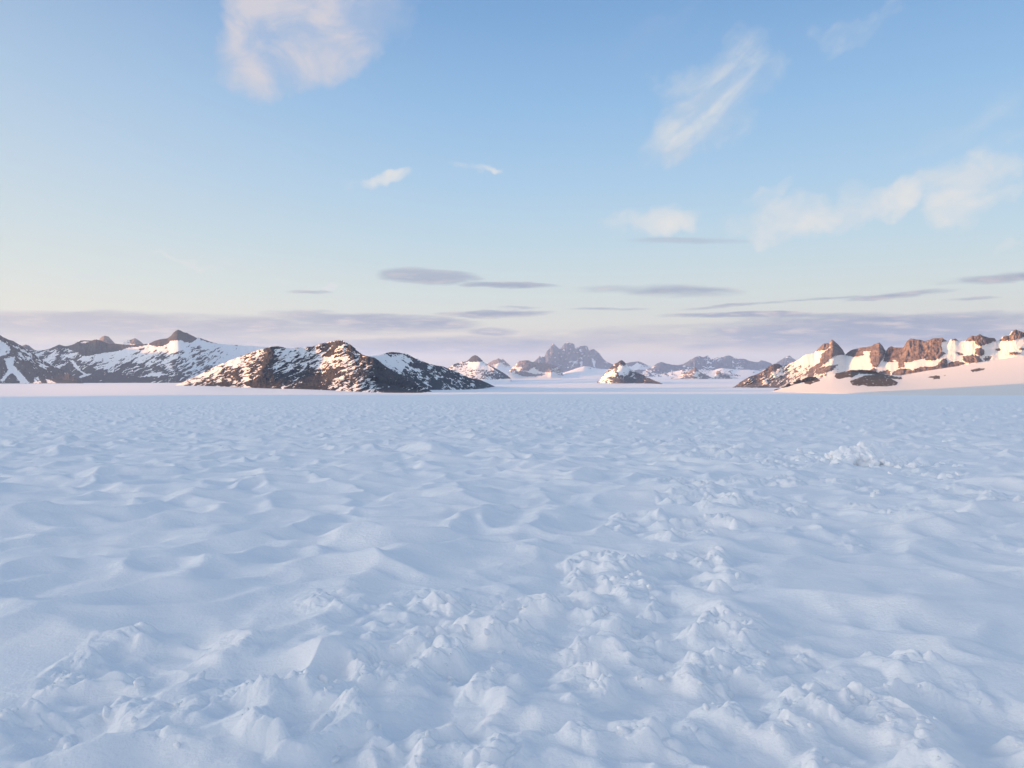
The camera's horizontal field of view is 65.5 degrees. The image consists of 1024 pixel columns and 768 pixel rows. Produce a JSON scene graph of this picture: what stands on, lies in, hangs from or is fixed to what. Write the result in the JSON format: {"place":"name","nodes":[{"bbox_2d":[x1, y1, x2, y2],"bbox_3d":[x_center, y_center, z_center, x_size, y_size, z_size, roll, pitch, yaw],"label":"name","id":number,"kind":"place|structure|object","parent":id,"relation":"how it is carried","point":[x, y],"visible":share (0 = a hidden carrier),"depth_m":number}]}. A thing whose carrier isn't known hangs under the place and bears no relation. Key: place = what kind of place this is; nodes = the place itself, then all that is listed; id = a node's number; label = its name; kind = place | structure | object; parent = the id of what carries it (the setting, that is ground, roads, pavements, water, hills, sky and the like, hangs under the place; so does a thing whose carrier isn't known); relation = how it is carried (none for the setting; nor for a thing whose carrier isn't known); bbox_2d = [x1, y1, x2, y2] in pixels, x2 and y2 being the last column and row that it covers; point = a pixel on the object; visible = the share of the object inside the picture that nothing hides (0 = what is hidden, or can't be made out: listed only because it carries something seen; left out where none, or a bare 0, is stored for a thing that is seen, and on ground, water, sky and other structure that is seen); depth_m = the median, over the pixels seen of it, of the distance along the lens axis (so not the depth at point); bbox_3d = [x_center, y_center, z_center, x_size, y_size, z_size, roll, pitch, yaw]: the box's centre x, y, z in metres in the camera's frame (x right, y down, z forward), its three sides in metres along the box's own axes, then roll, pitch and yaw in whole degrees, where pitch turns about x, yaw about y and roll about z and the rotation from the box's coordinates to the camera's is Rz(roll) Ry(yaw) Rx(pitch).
{"place":"outdoors","nodes":[
{"label":"outdoors","id":0,"kind":"place"},
{"bbox_2d":[23,345,33,350],"bbox_3d":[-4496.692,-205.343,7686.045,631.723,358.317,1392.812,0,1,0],"label":"mountain","id":1,"kind":"structure","parent":0,"point":[28,347],"depth_m":7731.81},
{"bbox_2d":[0,335,81,383],"bbox_3d":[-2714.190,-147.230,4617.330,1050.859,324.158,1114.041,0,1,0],"label":"mountain","id":2,"kind":"structure","parent":0,"point":[19,363],"depth_m":4429.69},
{"bbox_2d":[99,336,114,343],"bbox_3d":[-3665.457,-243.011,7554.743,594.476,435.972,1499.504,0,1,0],"label":"mountain","id":3,"kind":"structure","parent":0,"point":[107,339],"depth_m":7563.72},
{"bbox_2d":[122,338,142,344],"bbox_3d":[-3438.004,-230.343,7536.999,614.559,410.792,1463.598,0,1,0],"label":"mountain","id":4,"kind":"structure","parent":0,"point":[134,341],"depth_m":7563.29},
{"bbox_2d":[30,330,267,382],"bbox_3d":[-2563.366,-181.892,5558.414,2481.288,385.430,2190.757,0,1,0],"label":"mountain","id":5,"kind":"structure","parent":0,"point":[178,356],"depth_m":5261.88},
{"bbox_2d":[175,340,431,392],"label":"mountain","id":6,"kind":"structure","parent":0,"point":[339,365],"depth_m":1760.03},
{"bbox_2d":[370,352,494,389],"bbox_3d":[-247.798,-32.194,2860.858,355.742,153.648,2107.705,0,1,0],"label":"mountain","id":7,"kind":"structure","parent":0,"point":[420,373],"depth_m":2544.07},
{"bbox_2d":[448,355,510,381],"bbox_3d":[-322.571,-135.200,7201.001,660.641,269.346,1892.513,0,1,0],"label":"mountain","id":8,"kind":"structure","parent":0,"point":[475,367],"depth_m":7179.55},
{"bbox_2d":[488,358,510,366],"bbox_3d":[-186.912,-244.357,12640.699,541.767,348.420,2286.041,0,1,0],"label":"mountain","id":9,"kind":"structure","parent":0,"point":[499,362],"depth_m":13037.17},
{"bbox_2d":[494,366,511,375],"bbox_3d":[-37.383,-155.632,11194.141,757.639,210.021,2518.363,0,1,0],"label":"hill","id":10,"kind":"structure","parent":0,"point":[505,370],"depth_m":11759.59},
{"bbox_2d":[0,377,1023,767],"bbox_3d":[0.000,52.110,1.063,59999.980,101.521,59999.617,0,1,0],"label":"ground","id":11,"kind":"structure","parent":0,"point":[222,537],"depth_m":6.73},
{"bbox_2d":[0,437,1019,767],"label":"snow clumps","id":12,"kind":"object","parent":11,"relation":"on","point":[776,729],"visible":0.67,"depth_m":4.04},
{"bbox_2d":[795,440,964,467],"bbox_3d":[8.224,1.766,18.067,3.566,0.978,1.587,0,1,0],"label":"snow pile","id":13,"kind":"object","parent":11,"relation":"on","point":[863,453],"visible":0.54,"depth_m":17.75},
{"bbox_2d":[0,0,1023,367],"label":"sky","id":14,"kind":"structure","parent":0,"point":[445,183]},
{"bbox_2d":[509,360,562,378],"bbox_3d":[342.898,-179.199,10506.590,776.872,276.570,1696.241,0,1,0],"label":"mountain","id":15,"kind":"structure","parent":0,"point":[526,369],"depth_m":10607.29},
{"bbox_2d":[534,342,613,372],"bbox_3d":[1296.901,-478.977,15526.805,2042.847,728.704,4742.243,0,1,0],"label":"mountain","id":16,"kind":"structure","parent":0,"point":[567,356],"depth_m":15899.48},
{"bbox_2d":[561,366,607,378],"bbox_3d":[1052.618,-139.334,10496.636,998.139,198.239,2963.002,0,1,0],"label":"hill","id":17,"kind":"structure","parent":0,"point":[585,372],"depth_m":10845.24},
{"bbox_2d":[597,360,661,383],"bbox_3d":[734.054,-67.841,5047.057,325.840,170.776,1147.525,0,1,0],"label":"mountain","id":18,"kind":"structure","parent":0,"point":[620,371],"depth_m":5100.47},
{"bbox_2d":[626,361,650,370],"bbox_3d":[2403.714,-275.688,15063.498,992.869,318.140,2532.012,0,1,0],"label":"mountain","id":19,"kind":"structure","parent":0,"point":[637,365],"depth_m":15484.63},
{"bbox_2d":[671,367,713,378],"bbox_3d":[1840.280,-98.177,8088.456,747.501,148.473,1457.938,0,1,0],"label":"hill","id":20,"kind":"structure","parent":0,"point":[695,373],"depth_m":8296.65},
{"bbox_2d":[641,368,761,376],"bbox_3d":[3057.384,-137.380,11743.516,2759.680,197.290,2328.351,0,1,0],"label":"hill","id":21,"kind":"structure","parent":0,"point":[733,372],"depth_m":12217.48},
{"bbox_2d":[634,355,771,373],"bbox_3d":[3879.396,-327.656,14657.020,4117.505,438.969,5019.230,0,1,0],"label":"mountain","id":22,"kind":"structure","parent":0,"point":[708,363],"depth_m":14870.51},
{"bbox_2d":[714,371,738,378],"bbox_3d":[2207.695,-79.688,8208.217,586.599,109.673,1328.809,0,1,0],"label":"hill","id":23,"kind":"structure","parent":0,"point":[718,375],"depth_m":8452.26},
{"bbox_2d":[775,356,795,365],"bbox_3d":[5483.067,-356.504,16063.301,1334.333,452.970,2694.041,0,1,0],"label":"mountain","id":24,"kind":"structure","parent":0,"point":[786,360],"depth_m":16427.92},
{"bbox_2d":[732,330,1023,387],"bbox_3d":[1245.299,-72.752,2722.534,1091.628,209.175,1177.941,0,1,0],"label":"mountain","id":25,"kind":"structure","parent":0,"point":[911,356],"depth_m":2660.77},
{"bbox_2d":[772,356,1023,395],"bbox_3d":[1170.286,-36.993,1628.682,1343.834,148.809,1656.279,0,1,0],"label":"hill","id":26,"kind":"structure","parent":0,"point":[1002,377],"depth_m":1498.10},
{"bbox_2d":[802,377,819,384],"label":"rock outcrop","id":27,"kind":"object","parent":26,"relation":"on","point":[808,380],"visible":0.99,"depth_m":1923.21},
{"bbox_2d":[835,370,876,378],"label":"rock outcrop","id":28,"kind":"object","parent":26,"relation":"on","point":[849,373],"visible":1,"depth_m":2018.08},
{"bbox_2d":[850,375,897,386],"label":"rock outcrop","id":29,"kind":"object","parent":26,"relation":"on","point":[871,380],"visible":0.98,"depth_m":1669.56},
{"bbox_2d":[872,372,901,378],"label":"rock outcrop","id":30,"kind":"object","parent":26,"relation":"on","point":[888,376],"visible":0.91,"depth_m":2000.93},
{"bbox_2d":[928,375,939,378],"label":"rock outcrop","id":31,"kind":"object","parent":26,"relation":"on","point":[935,377],"visible":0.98,"depth_m":1768.97}
]}

